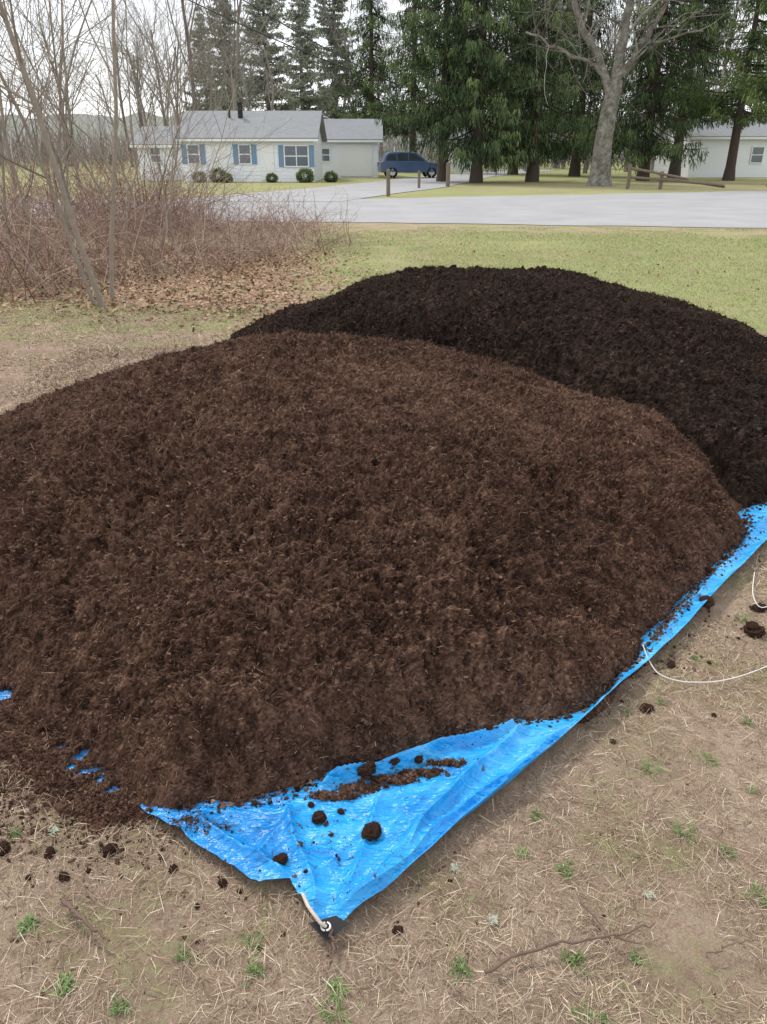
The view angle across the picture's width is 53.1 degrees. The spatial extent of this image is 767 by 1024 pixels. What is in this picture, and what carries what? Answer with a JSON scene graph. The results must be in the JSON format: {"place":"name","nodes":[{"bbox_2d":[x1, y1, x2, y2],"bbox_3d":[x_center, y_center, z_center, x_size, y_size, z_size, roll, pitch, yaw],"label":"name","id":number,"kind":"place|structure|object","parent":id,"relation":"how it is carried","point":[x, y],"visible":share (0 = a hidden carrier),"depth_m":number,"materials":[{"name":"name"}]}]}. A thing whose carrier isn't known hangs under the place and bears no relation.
{"place":"outdoors","nodes":[
{"label":"outdoors","id":0,"kind":"place"},
{"bbox_2d":[129,126,183,179],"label":"house","id":1,"kind":"structure","parent":0,"point":[160,155],"depth_m":49.59,"materials":[{"name":"grey"}]},
{"bbox_2d":[173,102,326,181],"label":"house","id":2,"kind":"structure","parent":0,"point":[308,137],"depth_m":47.34,"materials":[{"name":"grey"}]},
{"bbox_2d":[181,144,205,163],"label":"window","id":3,"kind":"structure","parent":2,"relation":"in","point":[192,147],"depth_m":47.08,"materials":[{"name":"grey glass"}]},
{"bbox_2d":[211,144,228,178],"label":"door","id":4,"kind":"structure","parent":2,"relation":"in","point":[225,162],"depth_m":47.13,"materials":[{"name":"metal"}]},
{"bbox_2d":[233,144,256,163],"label":"window","id":5,"kind":"structure","parent":2,"relation":"in","point":[254,155],"depth_m":47.08,"materials":[{"name":"grey glass"}]},
{"bbox_2d":[259,144,274,179],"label":"door","id":6,"kind":"structure","parent":2,"relation":"in","point":[266,153],"depth_m":47.23,"materials":[{"name":"metal"}]},
{"bbox_2d":[278,145,313,166],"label":"window","id":7,"kind":"structure","parent":2,"relation":"in","point":[288,160],"depth_m":47.13,"materials":[{"name":"grey glass"}]},
{"bbox_2d":[188,0,368,75],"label":"overhead wire","id":8,"kind":"object","parent":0,"point":[275,39],"visible":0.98,"depth_m":42.68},
{"bbox_2d":[243,0,397,84],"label":"overhead wire","id":9,"kind":"object","parent":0,"point":[316,43],"visible":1,"depth_m":43.51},
{"bbox_2d":[2,106,664,160],"bbox_3d":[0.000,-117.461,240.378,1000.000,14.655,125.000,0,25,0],"label":"hill","id":10,"kind":"structure","parent":0,"point":[106,129],"depth_m":202.86,"materials":[{"name":"plant"}]},
{"bbox_2d":[322,119,382,177],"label":"house","id":11,"kind":"structure","parent":0,"point":[347,152],"depth_m":55.44,"materials":[{"name":"grey"}]},
{"bbox_2d":[339,144,372,175],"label":"door","id":12,"kind":"structure","parent":11,"relation":"in","point":[354,159],"depth_m":55.40,"materials":[{"name":"metal"}]},
{"bbox_2d":[168,170,551,200],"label":"side road","id":13,"kind":"structure","parent":0,"point":[364,190],"depth_m":37.08,"materials":[{"name":"grey asphalt"}]},
{"bbox_2d":[377,151,437,177],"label":"parked car","id":14,"kind":"object","parent":13,"relation":"on","point":[395,162],"visible":0.77,"depth_m":53.85,"materials":[{"name":"blue paint"}]},
{"bbox_2d":[0,161,766,1023],"bbox_3d":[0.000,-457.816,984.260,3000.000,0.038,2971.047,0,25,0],"label":"ground","id":15,"kind":"structure","parent":0,"point":[688,945],"depth_m":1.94,"materials":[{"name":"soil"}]},
{"bbox_2d":[15,912,43,937],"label":"weed","id":16,"kind":"object","parent":15,"relation":"on","point":[25,923],"visible":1,"depth_m":1.77,"materials":[{"name":"green plant"}]},
{"bbox_2d":[0,0,101,271],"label":"young tree","id":17,"kind":"object","parent":15,"relation":"on","point":[16,177],"visible":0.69,"depth_m":10.79,"materials":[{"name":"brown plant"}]},
{"bbox_2d":[0,103,113,228],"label":"bare shrub","id":18,"kind":"object","parent":15,"relation":"on","point":[36,181],"visible":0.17,"depth_m":18.40,"materials":[{"name":"plant"}]},
{"bbox_2d":[0,130,119,304],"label":"bare shrub","id":19,"kind":"object","parent":15,"relation":"on","point":[25,271],"visible":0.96,"depth_m":9.18,"materials":[{"name":"plant"}]},
{"bbox_2d":[40,970,79,1000],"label":"weed","id":20,"kind":"object","parent":15,"relation":"on","point":[65,985],"visible":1,"depth_m":1.64,"materials":[{"name":"green plant"}]},
{"bbox_2d":[0,0,123,300],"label":"young tree","id":21,"kind":"object","parent":15,"relation":"on","point":[113,191],"visible":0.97,"depth_m":8.26,"materials":[{"name":"brown plant"}]},
{"bbox_2d":[0,160,129,267],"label":"bare shrub","id":22,"kind":"object","parent":15,"relation":"on","point":[39,210],"visible":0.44,"depth_m":11.99,"materials":[{"name":"plant"}]},
{"bbox_2d":[0,4,130,246],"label":"young tree","id":23,"kind":"object","parent":15,"relation":"on","point":[42,109],"visible":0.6,"depth_m":13.12,"materials":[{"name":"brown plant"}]},
{"bbox_2d":[0,0,143,217],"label":"young tree","id":24,"kind":"object","parent":15,"relation":"on","point":[49,12],"visible":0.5,"depth_m":19.11,"materials":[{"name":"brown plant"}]},
{"bbox_2d":[0,161,144,295],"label":"bare shrub","id":25,"kind":"object","parent":15,"relation":"on","point":[47,261],"visible":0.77,"depth_m":9.92,"materials":[{"name":"plant"}]},
{"bbox_2d":[0,165,153,293],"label":"bare shrub","id":26,"kind":"object","parent":15,"relation":"on","point":[61,259],"visible":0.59,"depth_m":10.44,"materials":[{"name":"plant"}]},
{"bbox_2d":[0,0,153,221],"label":"young tree","id":27,"kind":"object","parent":15,"relation":"on","point":[3,120],"visible":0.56,"depth_m":18.47,"materials":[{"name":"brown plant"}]},
{"bbox_2d":[0,130,159,243],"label":"bare shrub","id":28,"kind":"object","parent":15,"relation":"on","point":[52,203],"visible":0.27,"depth_m":15.32,"materials":[{"name":"plant"}]},
{"bbox_2d":[0,0,161,304],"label":"young tree","id":29,"kind":"object","parent":15,"relation":"on","point":[67,233],"visible":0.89,"depth_m":8.57,"materials":[{"name":"brown plant"}]},
{"bbox_2d":[0,0,162,224],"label":"young tree","id":30,"kind":"object","parent":15,"relation":"on","point":[64,63],"visible":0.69,"depth_m":16.73,"materials":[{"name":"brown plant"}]},
{"bbox_2d":[0,0,162,278],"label":"young tree","id":31,"kind":"object","parent":15,"relation":"on","point":[3,181],"visible":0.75,"depth_m":10.38,"materials":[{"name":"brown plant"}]},
{"bbox_2d":[61,898,109,941],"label":"twig","id":32,"kind":"object","parent":15,"relation":"on","point":[65,902],"visible":1,"depth_m":1.75,"materials":[{"name":"brown wood"}]},
{"bbox_2d":[0,0,181,306],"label":"young tree","id":33,"kind":"object","parent":15,"relation":"on","point":[62,185],"visible":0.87,"depth_m":8.20,"materials":[{"name":"brown plant"}]},
{"bbox_2d":[0,0,181,258],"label":"young tree","id":34,"kind":"object","parent":15,"relation":"on","point":[60,80],"visible":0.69,"depth_m":11.64,"materials":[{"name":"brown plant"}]},
{"bbox_2d":[0,144,188,262],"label":"bare shrub","id":35,"kind":"object","parent":15,"relation":"on","point":[57,229],"visible":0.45,"depth_m":12.70,"materials":[{"name":"plant"}]},
{"bbox_2d":[0,74,195,229],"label":"bare shrub","id":36,"kind":"object","parent":15,"relation":"on","point":[96,169],"visible":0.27,"depth_m":18.15,"materials":[{"name":"plant"}]},
{"bbox_2d":[0,98,214,242],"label":"bare shrub","id":37,"kind":"object","parent":15,"relation":"on","point":[99,169],"visible":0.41,"depth_m":15.60,"materials":[{"name":"plant"}]},
{"bbox_2d":[0,152,223,261],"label":"bare shrub","id":38,"kind":"object","parent":15,"relation":"on","point":[98,238],"visible":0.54,"depth_m":13.50,"materials":[{"name":"plant"}]},
{"bbox_2d":[4,91,234,219],"bbox_3d":[-6.786,-8.889,19.420,6.116,3.563,6.564,-1,25,-3],"label":"bare shrub","id":39,"kind":"object","parent":15,"relation":"on","point":[118,165],"visible":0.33,"depth_m":19.06,"materials":[{"name":"plant"}]},
{"bbox_2d":[106,989,133,1016],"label":"weed","id":40,"kind":"object","parent":15,"relation":"on","point":[115,1010],"visible":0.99,"depth_m":1.60,"materials":[{"name":"green plant"}]},
{"bbox_2d":[21,0,227,208],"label":"young tree","id":41,"kind":"object","parent":15,"relation":"on","point":[130,116],"visible":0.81,"depth_m":17.99,"materials":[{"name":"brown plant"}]},
{"bbox_2d":[38,33,223,227],"bbox_3d":[-5.337,-8.477,16.689,4.498,4.641,2.431,3,25,6],"label":"young tree","id":42,"kind":"object","parent":15,"relation":"on","point":[146,123],"visible":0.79,"depth_m":16.63,"materials":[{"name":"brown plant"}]},
{"bbox_2d":[16,191,258,283],"bbox_3d":[-3.386,-3.862,10.735,3.379,1.389,2.894,14,29,28],"label":"bare shrub","id":43,"kind":"object","parent":15,"relation":"on","point":[140,265],"visible":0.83,"depth_m":10.83,"materials":[{"name":"plant"}]},
{"bbox_2d":[39,115,246,232],"bbox_3d":[-5.618,-7.461,17.384,4.876,2.825,5.497,-7,26,-14],"label":"bare shrub","id":44,"kind":"object","parent":15,"relation":"on","point":[200,201],"visible":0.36,"depth_m":17.05,"materials":[{"name":"plant"}]},
{"bbox_2d":[26,1,260,260],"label":"young tree","id":45,"kind":"object","parent":15,"relation":"on","point":[145,139],"visible":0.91,"depth_m":11.75,"materials":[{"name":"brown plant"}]},
{"bbox_2d":[48,125,240,243],"bbox_3d":[-4.872,-6.681,15.908,4.226,2.593,4.764,-10,27,-20],"label":"bare shrub","id":46,"kind":"object","parent":15,"relation":"on","point":[97,200],"visible":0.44,"depth_m":16.00,"materials":[{"name":"plant"}]},
{"bbox_2d":[5,100,288,227],"bbox_3d":[-5.763,-8.473,18.775,7.336,3.305,6.835,-14,29,-28],"label":"bare shrub","id":47,"kind":"object","parent":15,"relation":"on","point":[148,195],"visible":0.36,"depth_m":18.40,"materials":[{"name":"plant"}]},
{"bbox_2d":[67,132,245,222],"bbox_3d":[-6.030,-8.197,19.060,5.130,2.707,4.550,5,26,11],"label":"bare shrub","id":48,"kind":"object","parent":15,"relation":"on","point":[163,183],"visible":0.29,"depth_m":19.32,"materials":[{"name":"plant"}]},
{"bbox_2d":[46,158,268,255],"bbox_3d":[-3.994,-5.308,13.541,3.755,1.695,3.215,-11,27,-22],"label":"bare shrub","id":49,"kind":"object","parent":15,"relation":"on","point":[191,237],"visible":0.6,"depth_m":13.64,"materials":[{"name":"plant"}]},
{"bbox_2d":[101,144,237,226],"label":"bare shrub","id":50,"kind":"object","parent":15,"relation":"on","point":[178,193],"visible":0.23,"depth_m":18.19,"materials":[{"name":"plant"}]},
{"bbox_2d":[62,1,278,256],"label":"young tree","id":51,"kind":"object","parent":15,"relation":"on","point":[149,116],"visible":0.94,"depth_m":11.84,"materials":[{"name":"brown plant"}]},
{"bbox_2d":[70,0,278,261],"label":"young tree","id":52,"kind":"object","parent":15,"relation":"on","point":[178,134],"visible":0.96,"depth_m":11.57,"materials":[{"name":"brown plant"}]},
{"bbox_2d":[71,0,287,233],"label":"young tree","id":53,"kind":"object","parent":15,"relation":"on","point":[181,117],"visible":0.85,"depth_m":14.40,"materials":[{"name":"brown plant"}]},
{"bbox_2d":[102,151,261,236],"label":"bare shrub","id":54,"kind":"object","parent":15,"relation":"on","point":[158,173],"visible":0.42,"depth_m":16.89,"materials":[{"name":"plant"}]},
{"bbox_2d":[76,0,289,238],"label":"young tree","id":55,"kind":"object","parent":15,"relation":"on","point":[175,93],"visible":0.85,"depth_m":14.24,"materials":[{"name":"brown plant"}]},
{"bbox_2d":[74,174,305,276],"bbox_3d":[-2.696,-4.375,11.662,3.475,1.562,3.238,-22,33,-39],"label":"bare shrub","id":56,"kind":"object","parent":15,"relation":"on","point":[223,256],"visible":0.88,"depth_m":11.59,"materials":[{"name":"plant"}]},
{"bbox_2d":[182,1,219,110],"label":"pine tree","id":57,"kind":"object","parent":15,"relation":"on","point":[204,85],"visible":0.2,"depth_m":102.05,"materials":[{"name":"green plant"}]},
{"bbox_2d":[133,175,298,247],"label":"bare shrub","id":58,"kind":"object","parent":15,"relation":"on","point":[245,235],"visible":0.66,"depth_m":14.34,"materials":[{"name":"plant"}]},
{"bbox_2d":[152,51,288,246],"bbox_3d":[-2.846,-6.530,13.701,2.603,3.643,2.293,-7,26,-14],"label":"young tree","id":59,"kind":"object","parent":15,"relation":"on","point":[229,156],"visible":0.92,"depth_m":13.85,"materials":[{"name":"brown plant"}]},
{"bbox_2d":[102,5,356,248],"bbox_3d":[-2.949,-7.033,13.550,3.777,4.686,4.199,13,28,26],"label":"young tree","id":60,"kind":"object","parent":15,"relation":"on","point":[219,130],"visible":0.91,"depth_m":13.58,"materials":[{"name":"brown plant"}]},
{"bbox_2d":[198,0,262,110],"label":"pine tree","id":61,"kind":"object","parent":15,"relation":"on","point":[227,71],"visible":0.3,"depth_m":82.60,"materials":[{"name":"green plant"}]},
{"bbox_2d":[181,176,296,232],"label":"bare shrub","id":62,"kind":"object","parent":15,"relation":"on","point":[240,211],"visible":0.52,"depth_m":17.26,"materials":[{"name":"plant"}]},
{"bbox_2d":[152,186,337,270],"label":"bare shrub","id":63,"kind":"object","parent":15,"relation":"on","point":[245,248],"visible":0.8,"depth_m":12.37,"materials":[{"name":"plant"}]},
{"bbox_2d":[240,956,266,986],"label":"weed","id":64,"kind":"object","parent":15,"relation":"on","point":[254,968],"visible":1,"depth_m":1.67,"materials":[{"name":"green plant"}]},
{"bbox_2d":[235,0,299,110],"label":"pine tree","id":65,"kind":"object","parent":15,"relation":"on","point":[259,4],"visible":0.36,"depth_m":89.01,"materials":[{"name":"green plant"}]},
{"bbox_2d":[201,183,345,240],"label":"bare shrub","id":66,"kind":"object","parent":15,"relation":"on","point":[277,225],"visible":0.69,"depth_m":15.67,"materials":[{"name":"plant"}]},
{"bbox_2d":[199,187,378,256],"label":"bare shrub","id":67,"kind":"object","parent":15,"relation":"on","point":[296,246],"visible":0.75,"depth_m":13.57,"materials":[{"name":"plant"}]},
{"bbox_2d":[224,179,354,230],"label":"bare shrub","id":68,"kind":"object","parent":15,"relation":"on","point":[284,212],"visible":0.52,"depth_m":18.01,"materials":[{"name":"plant"}]},
{"bbox_2d":[295,167,313,182],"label":"evergreen bush","id":69,"kind":"object","parent":15,"relation":"on","point":[309,178],"visible":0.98,"depth_m":46.07,"materials":[{"name":"green plant"}]},
{"bbox_2d":[274,0,336,116],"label":"pine tree","id":70,"kind":"object","parent":15,"relation":"on","point":[301,97],"visible":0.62,"depth_m":80.79,"materials":[{"name":"green plant"}]},
{"bbox_2d":[249,186,362,235],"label":"bare shrub","id":71,"kind":"object","parent":15,"relation":"on","point":[313,220],"visible":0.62,"depth_m":16.77,"materials":[{"name":"plant"}]},
{"bbox_2d":[238,196,387,248],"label":"bare shrub","id":72,"kind":"object","parent":15,"relation":"on","point":[344,241],"visible":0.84,"depth_m":14.74,"materials":[{"name":"plant"}]},
{"bbox_2d":[317,975,351,1005],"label":"weed","id":73,"kind":"object","parent":15,"relation":"on","point":[341,991],"visible":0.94,"depth_m":1.63,"materials":[{"name":"green plant"}]},
{"bbox_2d":[308,0,363,118],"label":"pine tree","id":74,"kind":"object","parent":15,"relation":"on","point":[339,6],"visible":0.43,"depth_m":88.98,"materials":[{"name":"green plant"}]},
{"bbox_2d":[316,990,362,1023],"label":"weed","id":75,"kind":"object","parent":15,"relation":"on","point":[334,1015],"visible":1,"depth_m":1.58,"materials":[{"name":"green plant"}]},
{"bbox_2d":[328,0,420,139],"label":"spruce tree","id":76,"kind":"object","parent":15,"relation":"on","point":[370,98],"visible":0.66,"depth_m":70.68,"materials":[{"name":"green plant"}]},
{"bbox_2d":[0,502,766,940],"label":"tarp","id":77,"kind":"object","parent":15,"relation":"on","point":[416,820],"visible":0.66,"depth_m":2.02,"materials":[{"name":"blue plastic"}]},
{"bbox_2d":[355,760,376,777],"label":"mulch clump","id":78,"kind":"object","parent":77,"relation":"on","point":[368,768],"visible":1,"depth_m":2.11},
{"bbox_2d":[361,820,382,841],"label":"mulch clump","id":79,"kind":"object","parent":77,"relation":"on","point":[371,831],"visible":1,"depth_m":1.94,"materials":[{"name":"brown soil"}]},
{"bbox_2d":[0,329,751,836],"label":"mulch pile","id":80,"kind":"object","parent":77,"relation":"on","point":[242,569],"visible":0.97,"depth_m":2.60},
{"bbox_2d":[642,572,766,682],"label":"cord","id":81,"kind":"object","parent":77,"relation":"on","point":[712,681],"visible":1,"depth_m":2.59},
{"bbox_2d":[0,0,766,173],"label":"woodland","id":82,"kind":"object","parent":15,"relation":"on","point":[138,88],"visible":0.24,"depth_m":80.06,"materials":[{"name":"plant"}]},
{"bbox_2d":[0,502,766,1012],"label":"mulch crumbs","id":83,"kind":"object","parent":15,"relation":"on","point":[406,776],"visible":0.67,"depth_m":2.11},
{"bbox_2d":[0,233,766,388],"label":"leaf litter","id":84,"kind":"object","parent":15,"relation":"on","point":[197,281],"visible":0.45,"depth_m":10.32,"materials":[{"name":"brown plant"}]},
{"bbox_2d":[0,226,766,1022],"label":"grass","id":85,"kind":"structure","parent":15,"relation":"on","point":[652,264],"depth_m":12.66,"materials":[{"name":"green plant"}]},
{"bbox_2d":[368,0,461,151],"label":"spruce tree","id":86,"kind":"object","parent":15,"relation":"on","point":[400,85],"visible":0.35,"depth_m":67.67,"materials":[{"name":"green plant"}]},
{"bbox_2d":[374,0,521,181],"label":"spruce tree","id":87,"kind":"object","parent":15,"relation":"on","point":[430,49],"visible":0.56,"depth_m":44.66,"materials":[{"name":"green plant"}]},
{"bbox_2d":[445,953,472,983],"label":"weed","id":88,"kind":"object","parent":15,"relation":"on","point":[460,966],"visible":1,"depth_m":1.66,"materials":[{"name":"green plant"}]},
{"bbox_2d":[398,0,552,182],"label":"spruce tree","id":89,"kind":"object","parent":15,"relation":"on","point":[475,120],"visible":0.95,"depth_m":43.04,"materials":[{"name":"green plant"}]},
{"bbox_2d":[218,263,766,506],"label":"mulch pile","id":90,"kind":"object","parent":15,"relation":"on","point":[697,375],"visible":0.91,"depth_m":4.61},
{"bbox_2d":[462,0,571,174],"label":"spruce tree","id":91,"kind":"object","parent":15,"relation":"on","point":[514,171],"visible":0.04,"depth_m":60.89,"materials":[{"name":"green plant"}]},
{"bbox_2d":[467,0,597,181],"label":"spruce tree","id":92,"kind":"object","parent":15,"relation":"on","point":[535,111],"visible":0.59,"depth_m":45.04,"materials":[{"name":"green plant"}]},
{"bbox_2d":[484,901,654,974],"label":"twig","id":93,"kind":"object","parent":15,"relation":"on","point":[508,958],"visible":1,"depth_m":1.70,"materials":[{"name":"brown wood"}]},
{"bbox_2d":[558,947,589,980],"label":"weed","id":94,"kind":"object","parent":15,"relation":"on","point":[577,956],"visible":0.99,"depth_m":1.69,"materials":[{"name":"green plant"}]},
{"bbox_2d":[524,0,637,176],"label":"spruce tree","id":95,"kind":"object","parent":15,"relation":"on","point":[575,168],"visible":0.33,"depth_m":55.37,"materials":[{"name":"green plant"}]},
{"bbox_2d":[492,0,741,186],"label":"maple tree","id":96,"kind":"object","parent":15,"relation":"on","point":[600,173],"visible":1,"depth_m":38.75,"materials":[{"name":"grey plant"}]},
{"bbox_2d":[578,0,717,180],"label":"spruce tree","id":97,"kind":"object","parent":15,"relation":"on","point":[650,95],"visible":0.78,"depth_m":46.79,"materials":[{"name":"green plant"}]},
{"bbox_2d":[626,164,724,188],"bbox_3d":[14.312,-16.337,37.528,4.798,1.260,0.268,1,25,3],"label":"rail fence","id":98,"kind":"object","parent":15,"relation":"on","point":[662,178],"visible":0.95,"depth_m":37.48,"materials":[{"name":"brown wood"}]},
{"bbox_2d":[620,0,764,177],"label":"spruce tree","id":99,"kind":"object","parent":15,"relation":"on","point":[704,44],"visible":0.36,"depth_m":51.22,"materials":[{"name":"green plant"}]},
{"bbox_2d":[657,0,735,129],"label":"pine tree","id":100,"kind":"object","parent":15,"relation":"on","point":[709,63],"visible":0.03,"depth_m":89.52,"materials":[{"name":"green plant"}]},
{"bbox_2d":[690,0,766,180],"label":"pine tree","id":101,"kind":"object","parent":15,"relation":"on","point":[753,38],"visible":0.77,"depth_m":47.07,"materials":[{"name":"green plant"}]},
{"bbox_2d":[720,0,766,186],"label":"pine tree","id":102,"kind":"object","parent":15,"relation":"on","point":[752,83],"visible":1,"depth_m":38.81,"materials":[{"name":"green plant"}]},
{"bbox_2d":[742,621,765,638],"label":"mulch clump","id":103,"kind":"object","parent":15,"relation":"on","point":[752,629],"visible":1,"depth_m":2.82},
{"bbox_2d":[0,191,766,227],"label":"road","id":104,"kind":"structure","parent":0,"point":[734,209],"depth_m":23.99,"materials":[{"name":"grey asphalt"}]},
{"bbox_2d":[0,0,766,118],"label":"sky","id":105,"kind":"structure","parent":0,"point":[392,7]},
{"bbox_2d":[653,115,766,176],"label":"house","id":106,"kind":"structure","parent":0,"point":[751,161],"depth_m":56.34,"materials":[{"name":"grey"}]},
{"bbox_2d":[749,146,765,162],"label":"window","id":107,"kind":"structure","parent":106,"relation":"in","point":[757,153],"depth_m":56.15,"materials":[{"name":"grey glass"}]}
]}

